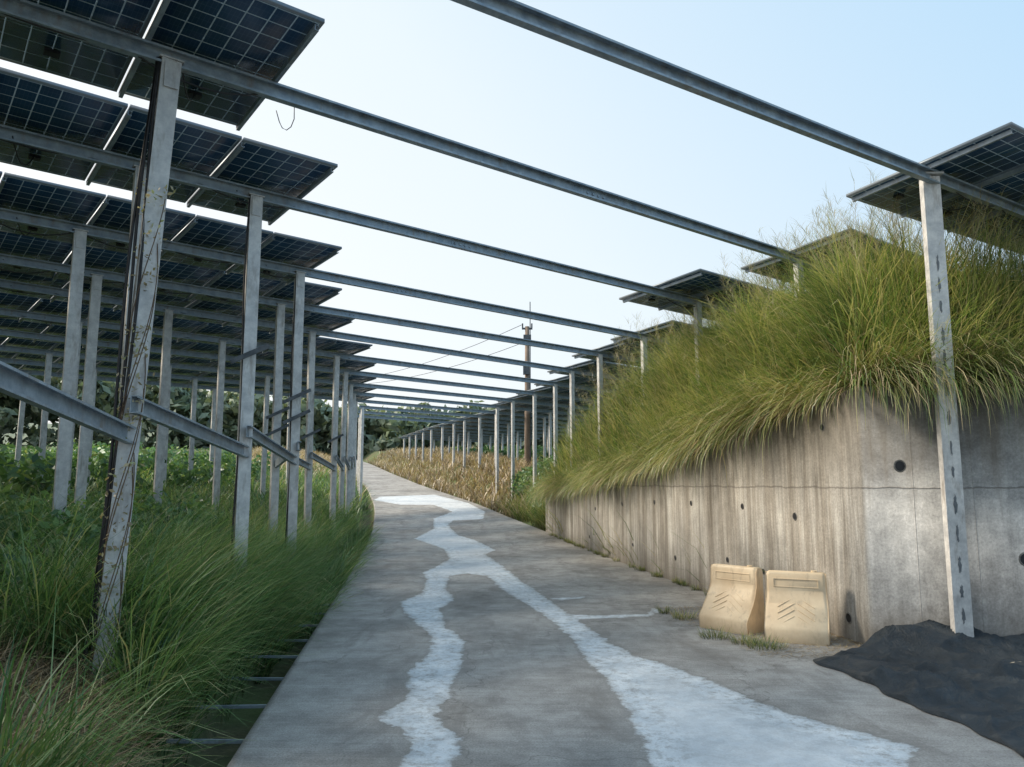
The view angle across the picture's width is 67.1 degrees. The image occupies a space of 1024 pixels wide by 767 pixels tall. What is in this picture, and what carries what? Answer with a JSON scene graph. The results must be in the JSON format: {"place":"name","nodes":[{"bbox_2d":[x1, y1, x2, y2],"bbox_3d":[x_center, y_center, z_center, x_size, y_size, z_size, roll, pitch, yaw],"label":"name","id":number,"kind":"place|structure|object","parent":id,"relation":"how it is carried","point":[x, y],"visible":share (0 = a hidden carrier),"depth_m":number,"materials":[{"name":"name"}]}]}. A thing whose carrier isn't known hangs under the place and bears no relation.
{"place":"outdoors","nodes":[
{"label":"outdoors","id":0,"kind":"place"},
{"bbox_2d":[2,423,328,446],"bbox_3d":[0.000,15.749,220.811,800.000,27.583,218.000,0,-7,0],"label":"hills","id":1,"kind":"structure","parent":0,"point":[25,435],"depth_m":136.00,"materials":[{"name":"green plant"}]},
{"bbox_2d":[0,344,1016,766],"bbox_3d":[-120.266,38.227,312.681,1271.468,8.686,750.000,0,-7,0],"label":"ground","id":2,"kind":"structure","parent":0,"point":[224,754],"depth_m":6.29,"materials":[{"name":"soil"}]},
{"bbox_2d":[0,439,280,630],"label":"wild shrubs","id":3,"kind":"object","parent":2,"relation":"on","point":[177,464],"visible":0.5,"depth_m":13.92,"materials":[{"name":"green plant"}]},
{"bbox_2d":[0,343,354,470],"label":"steel brace rail","id":4,"kind":"object","parent":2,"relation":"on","point":[15,383],"visible":0.91,"depth_m":5.32,"materials":[{"name":"grey metal"}]},
{"bbox_2d":[78,57,295,692],"bbox_3d":[-2.487,0.288,8.227,1.099,4.794,5.810,0,-7,-3],"label":"power cable","id":5,"kind":"object","parent":2,"relation":"on","point":[135,222],"visible":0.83,"depth_m":5.43,"materials":[{"name":"black rubber"}]},
{"bbox_2d":[0,449,388,766],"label":"roadside grass","id":6,"kind":"structure","parent":2,"relation":"on","point":[199,617],"depth_m":5.61,"materials":[{"name":"green plant"}]},
{"bbox_2d":[166,604,330,743],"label":"ditch grate bars","id":7,"kind":"object","parent":2,"relation":"on","point":[225,741],"visible":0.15,"depth_m":5.80,"materials":[{"name":"grey metal"}]},
{"bbox_2d":[0,375,565,458],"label":"distant trees","id":8,"kind":"object","parent":2,"relation":"on","point":[381,434],"visible":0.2,"depth_m":99.21,"materials":[{"name":"green plant"}]},
{"bbox_2d":[0,351,592,509],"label":"solar panel row","id":9,"kind":"object","parent":2,"relation":"on","point":[194,377],"visible":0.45,"depth_m":25.40,"materials":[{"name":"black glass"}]},
{"bbox_2d":[8,363,592,498],"bbox_3d":[-7.909,2.589,29.567,36.080,4.674,1.717,7,-10,-43],"label":"solar panel row","id":10,"kind":"object","parent":2,"relation":"on","point":[58,372],"visible":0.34,"depth_m":27.62,"materials":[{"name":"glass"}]},
{"bbox_2d":[0,337,603,513],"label":"solar panel row","id":11,"kind":"object","parent":2,"relation":"on","point":[49,350],"visible":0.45,"depth_m":22.91,"materials":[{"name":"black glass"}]},
{"bbox_2d":[0,318,615,513],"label":"solar panel row","id":12,"kind":"object","parent":2,"relation":"on","point":[27,330],"visible":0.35,"depth_m":20.86,"materials":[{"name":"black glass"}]},
{"bbox_2d":[0,292,621,527],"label":"solar panel row","id":13,"kind":"object","parent":2,"relation":"on","point":[20,308],"visible":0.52,"depth_m":17.09,"materials":[{"name":"solar cell glass"},{"name":"aluminium"},{"name":"galvanised steel"}]},
{"bbox_2d":[0,270,640,527],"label":"solar panel row","id":14,"kind":"object","parent":2,"relation":"on","point":[171,308],"visible":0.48,"depth_m":14.98,"materials":[{"name":"solar cell glass"},{"name":"aluminium"},{"name":"galvanised steel"}]},
{"bbox_2d":[0,231,678,536],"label":"solar panel row","id":15,"kind":"object","parent":2,"relation":"on","point":[23,254],"visible":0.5,"depth_m":12.53,"materials":[{"name":"solar cell glass"},{"name":"aluminium"},{"name":"galvanised steel"}]},
{"bbox_2d":[0,171,708,557],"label":"solar panel row","id":16,"kind":"object","parent":2,"relation":"on","point":[44,209],"visible":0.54,"depth_m":10.19,"materials":[{"name":"solar cell glass"},{"name":"aluminium"},{"name":"galvanised steel"}]},
{"bbox_2d":[0,67,781,583],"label":"solar panel row","id":17,"kind":"object","parent":2,"relation":"on","point":[54,129],"visible":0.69,"depth_m":7.98,"materials":[{"name":"solar cell glass"},{"name":"aluminium"},{"name":"black rubber"}]},
{"bbox_2d":[367,302,532,466],"bbox_3d":[-12.460,2.026,55.630,0.580,13.512,47.603,5,-9,-34],"label":"utility pole","id":18,"kind":"object","parent":2,"relation":"on","point":[527,372],"visible":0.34,"depth_m":36.17,"materials":[{"name":"wood"},{"name":"dark steel"},{"name":"black rubber"}]},
{"bbox_2d":[398,436,505,453],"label":"solar panel row","id":19,"kind":"object","parent":2,"relation":"on","point":[433,439],"visible":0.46,"depth_m":69.65,"materials":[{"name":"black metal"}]},
{"bbox_2d":[403,434,515,457],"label":"solar panel row","id":20,"kind":"object","parent":2,"relation":"on","point":[426,436],"visible":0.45,"depth_m":65.84,"materials":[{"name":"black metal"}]},
{"bbox_2d":[0,0,922,689],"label":"solar panel row","id":21,"kind":"object","parent":2,"relation":"on","point":[228,60],"visible":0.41,"depth_m":5.69,"materials":[{"name":"solar cell glass"},{"name":"aluminium"},{"name":"black rubber"}]},
{"bbox_2d":[85,181,175,699],"bbox_3d":[-2.621,0.271,5.298,0.423,3.894,0.208,0,-7,0],"label":"climbing vine","id":22,"kind":"object","parent":21,"relation":"attached to","point":[110,548],"visible":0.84,"depth_m":5.27,"materials":[{"name":"brown plant"}]},
{"bbox_2d":[357,415,575,490],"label":"solar panel row","id":23,"kind":"object","parent":2,"relation":"on","point":[457,422],"visible":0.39,"depth_m":44.84,"materials":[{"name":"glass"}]},
{"bbox_2d":[409,432,523,454],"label":"solar panel row","id":24,"kind":"object","parent":2,"relation":"on","point":[450,435],"visible":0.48,"depth_m":62.02,"materials":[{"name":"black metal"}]},
{"bbox_2d":[359,405,584,499],"bbox_3d":[-1.317,3.830,39.479,15.280,4.697,1.717,7,-10,-43],"label":"solar panel row","id":25,"kind":"object","parent":2,"relation":"on","point":[479,416],"visible":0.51,"depth_m":38.06,"materials":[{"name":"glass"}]},
{"bbox_2d":[358,410,585,492],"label":"solar panel row","id":26,"kind":"object","parent":2,"relation":"on","point":[485,420],"visible":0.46,"depth_m":42.03,"materials":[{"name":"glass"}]},
{"bbox_2d":[415,429,540,460],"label":"solar panel row","id":27,"kind":"object","parent":2,"relation":"on","point":[423,431],"visible":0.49,"depth_m":58.24,"materials":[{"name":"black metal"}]},
{"bbox_2d":[423,426,552,463],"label":"solar panel row","id":28,"kind":"object","parent":2,"relation":"on","point":[432,428],"visible":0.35,"depth_m":54.45,"materials":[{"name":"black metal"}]},
{"bbox_2d":[434,423,575,463],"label":"solar panel row","id":29,"kind":"object","parent":2,"relation":"on","point":[458,426],"visible":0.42,"depth_m":50.81,"materials":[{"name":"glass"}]},
{"bbox_2d":[450,445,563,520],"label":"roadside bushes","id":30,"kind":"object","parent":2,"relation":"on","point":[487,449],"visible":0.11,"depth_m":29.67,"materials":[{"name":"green plant"}]},
{"bbox_2d":[451,0,1023,636],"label":"solar panel row","id":31,"kind":"object","parent":2,"relation":"on","point":[991,162],"visible":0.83,"depth_m":7.59,"materials":[{"name":"solar cell glass"},{"name":"galvanised steel"},{"name":"aluminium"}]},
{"bbox_2d":[0,315,1023,766],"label":"dry grass","id":32,"kind":"structure","parent":0,"point":[462,489],"depth_m":8.45,"materials":[{"name":"plant"}]},
{"bbox_2d":[0,0,1023,423],"label":"sky","id":33,"kind":"structure","parent":0,"point":[915,80],"materials":[{"name":"blue"}]},
{"bbox_2d":[227,459,1023,766],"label":"concrete road","id":34,"kind":"structure","parent":0,"point":[472,634],"depth_m":6.34,"materials":[{"name":"grey concrete"}]},
{"bbox_2d":[548,532,790,650],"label":"weeds","id":35,"kind":"object","parent":34,"relation":"on","point":[722,633],"visible":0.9,"depth_m":8.16,"materials":[{"name":"green plant"}]},
{"bbox_2d":[699,564,764,634],"bbox_3d":[2.444,2.381,8.629,0.380,0.700,0.620,6,-10,-40],"label":"plastic barrier","id":36,"kind":"object","parent":34,"relation":"on","point":[734,599],"visible":1,"depth_m":8.53,"materials":[{"name":"beige plastic"}]},
{"bbox_2d":[546,386,1023,643],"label":"concrete retaining wall","id":37,"kind":"structure","parent":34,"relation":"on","point":[864,532],"depth_m":8.02,"materials":[{"name":"grey concrete"}]},
{"bbox_2d":[492,190,1023,585],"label":"embankment grass","id":38,"kind":"structure","parent":37,"relation":"on","point":[818,318],"depth_m":9.12,"materials":[{"name":"green plant"}]},
{"bbox_2d":[571,161,1023,457],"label":"grass seed heads","id":39,"kind":"object","parent":38,"relation":"on","point":[842,245],"depth_m":9.92,"materials":[{"name":"beige plant"}]},
{"bbox_2d":[589,424,1023,622],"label":"weep holes","id":40,"kind":"object","parent":37,"relation":"in","point":[899,465],"visible":0.98,"depth_m":7.99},
{"bbox_2d":[595,423,1023,623],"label":"weep hole rims","id":41,"kind":"object","parent":37,"relation":"attached to","point":[1020,555],"visible":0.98,"depth_m":8.00,"materials":[{"name":"grey concrete"}]},
{"bbox_2d":[764,570,830,645],"bbox_3d":[2.946,2.300,8.005,0.620,0.700,0.380,-3,-8,23],"label":"plastic barrier","id":42,"kind":"object","parent":34,"relation":"on","point":[796,608],"visible":1,"depth_m":7.96,"materials":[{"name":"beige plastic"}]},
{"bbox_2d":[813,619,1023,757],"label":"black shade cloth","id":43,"kind":"object","parent":34,"relation":"on","point":[975,683],"visible":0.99,"depth_m":6.21,"materials":[{"name":"black fabric"}]}
]}

